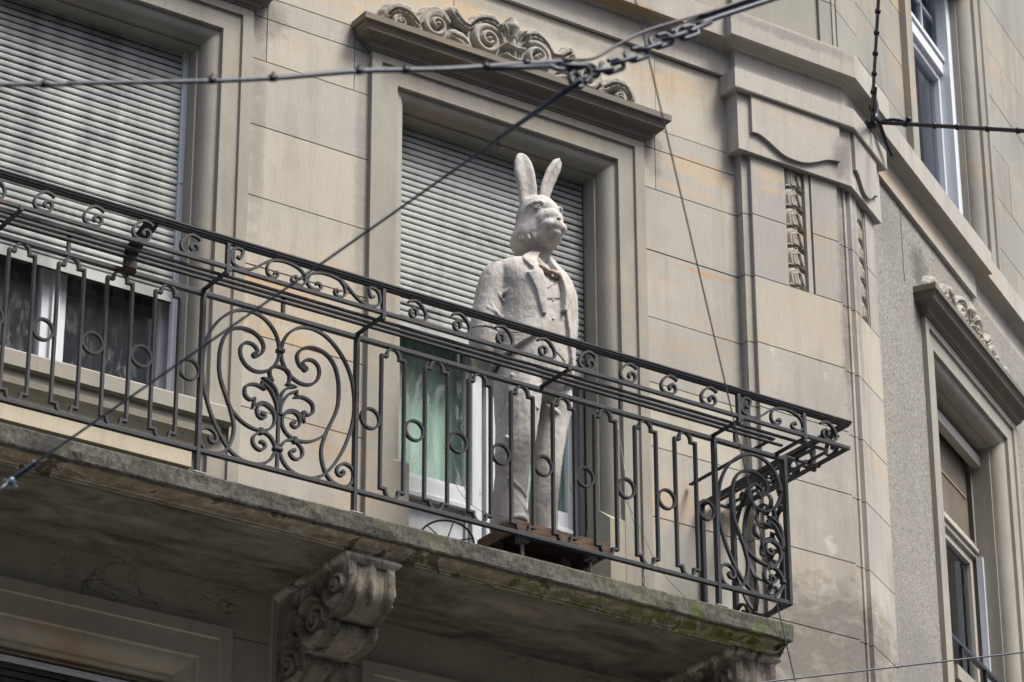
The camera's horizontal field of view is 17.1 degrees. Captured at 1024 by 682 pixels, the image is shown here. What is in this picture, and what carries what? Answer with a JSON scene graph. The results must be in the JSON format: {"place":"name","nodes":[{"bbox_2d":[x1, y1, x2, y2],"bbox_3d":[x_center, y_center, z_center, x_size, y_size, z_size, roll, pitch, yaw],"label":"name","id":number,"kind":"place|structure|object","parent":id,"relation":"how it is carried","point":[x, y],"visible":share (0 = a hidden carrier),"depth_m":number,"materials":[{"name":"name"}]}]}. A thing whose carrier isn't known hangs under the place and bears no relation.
{"place":"outdoors","nodes":[
{"label":"outdoors","id":0,"kind":"place"},
{"bbox_2d":[0,0,747,88],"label":"span cable","id":1,"kind":"object","parent":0,"point":[525,63],"visible":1,"depth_m":9.48,"materials":[{"name":"black metal"}]},
{"bbox_2d":[549,24,700,89],"bbox_3d":[0.335,-0.854,10.086,0.562,0.378,0.053,16,-31,-30],"label":"chain","id":2,"kind":"object","parent":1,"relation":"hanging from","point":[572,69],"visible":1,"depth_m":10.05,"materials":[{"name":"grey metal"}]},
{"bbox_2d":[0,77,583,491],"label":"guy wire","id":3,"kind":"object","parent":2,"relation":"attached to","point":[33,464],"visible":1,"depth_m":10.29,"materials":[{"name":"metal"}]},
{"bbox_2d":[668,0,777,34],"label":"stay cable","id":4,"kind":"object","parent":2,"relation":"attached to","point":[707,20],"visible":1,"depth_m":10.38,"materials":[{"name":"grey metal"}]},
{"bbox_2d":[634,0,795,680],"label":"drop wire","id":5,"kind":"object","parent":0,"point":[712,329],"visible":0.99,"depth_m":12.75,"materials":[{"name":"black metal"}]},
{"bbox_2d":[762,651,1023,681],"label":"cable","id":6,"kind":"object","parent":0,"point":[893,667],"visible":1,"depth_m":17.46,"materials":[{"name":"black metal"}]},
{"label":"road","id":7,"kind":"structure","parent":0,"visible":0},
{"bbox_2d":[0,0,1023,681],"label":"building","id":8,"kind":"structure","parent":7,"relation":"on","point":[860,280],"depth_m":20.71,"materials":[{"name":"stone"}]},
{"bbox_2d":[0,652,134,681],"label":"window","id":9,"kind":"structure","parent":8,"relation":"in","point":[13,668],"depth_m":17.76,"materials":[{"name":"white paint"}]},
{"bbox_2d":[0,0,188,391],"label":"window","id":10,"kind":"structure","parent":8,"relation":"in","point":[121,144],"depth_m":19.23,"materials":[{"name":"white paint"}]},
{"bbox_2d":[0,422,793,681],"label":"balcony","id":11,"kind":"structure","parent":8,"relation":"attached to","point":[339,586],"depth_m":18.12,"materials":[{"name":"concrete"}]},
{"bbox_2d":[0,168,851,617],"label":"balcony railing","id":12,"kind":"object","parent":11,"relation":"on","point":[132,252],"visible":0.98,"depth_m":18.45,"materials":[{"name":"metal"}]},
{"bbox_2d":[472,324,522,332],"bbox_3d":[-0.038,-0.031,19.184,0.170,0.310,0.715,12,-29,-24],"label":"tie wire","id":13,"kind":"object","parent":12,"relation":"attached to","point":[497,329],"visible":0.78,"depth_m":19.29,"materials":[{"name":"metal"}]},
{"bbox_2d":[421,519,474,542],"bbox_3d":[-0.368,1.122,18.995,0.323,0.311,0.094,1,-26,-2],"label":"iron wheel","id":14,"kind":"object","parent":11,"relation":"on","point":[453,521],"visible":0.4,"depth_m":19.06,"materials":[{"name":"black metal"}]},
{"bbox_2d":[477,519,610,572],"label":"wooden platform","id":15,"kind":"structure","parent":11,"relation":"on","point":[522,546],"depth_m":19.03,"materials":[{"name":"brown wood"}]},
{"bbox_2d":[469,153,577,532],"bbox_3d":[0.090,-0.012,19.598,0.739,2.497,0.461,16,-31,-30],"label":"rabbit statue","id":16,"kind":"object","parent":15,"relation":"on","point":[530,283],"visible":0.75,"depth_m":19.46,"materials":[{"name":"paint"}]},
{"bbox_2d":[442,439,501,515],"bbox_3d":[-0.250,0.740,19.067,0.415,0.583,0.118,-16,-30,29],"label":"loose wire","id":17,"kind":"object","parent":16,"relation":"attached to","point":[460,492],"visible":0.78,"depth_m":18.97,"materials":[{"name":"grey metal"}]},
{"bbox_2d":[398,125,586,571],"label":"balcony door","id":18,"kind":"structure","parent":8,"relation":"in","point":[465,223],"depth_m":20.41,"materials":[{"name":"metal"}]},
{"bbox_2d":[618,428,645,586],"bbox_3d":[0.823,1.053,19.977,0.393,1.253,0.041,-1,-26,1],"label":"loose wire","id":19,"kind":"object","parent":8,"relation":"attached to","point":[628,499],"visible":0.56,"depth_m":20.06,"materials":[{"name":"black metal"}]},
{"bbox_2d":[621,491,684,596],"bbox_3d":[0.888,1.246,19.885,0.510,0.782,0.004,5,-27,-11],"label":"loose wire","id":20,"kind":"object","parent":8,"relation":"attached to","point":[651,553],"visible":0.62,"depth_m":19.88,"materials":[{"name":"black metal"}]},
{"bbox_2d":[911,0,962,214],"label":"window","id":21,"kind":"structure","parent":8,"relation":"in","point":[939,150],"depth_m":26.07,"materials":[{"name":"white paint"}]},
{"bbox_2d":[865,0,1023,156],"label":"black cable","id":22,"kind":"object","parent":8,"relation":"attached to","point":[874,121],"visible":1,"depth_m":22.29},
{"bbox_2d":[937,409,990,681],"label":"window","id":23,"kind":"structure","parent":8,"relation":"in","point":[957,457],"depth_m":24.46,"materials":[{"name":"paint"}]}
]}

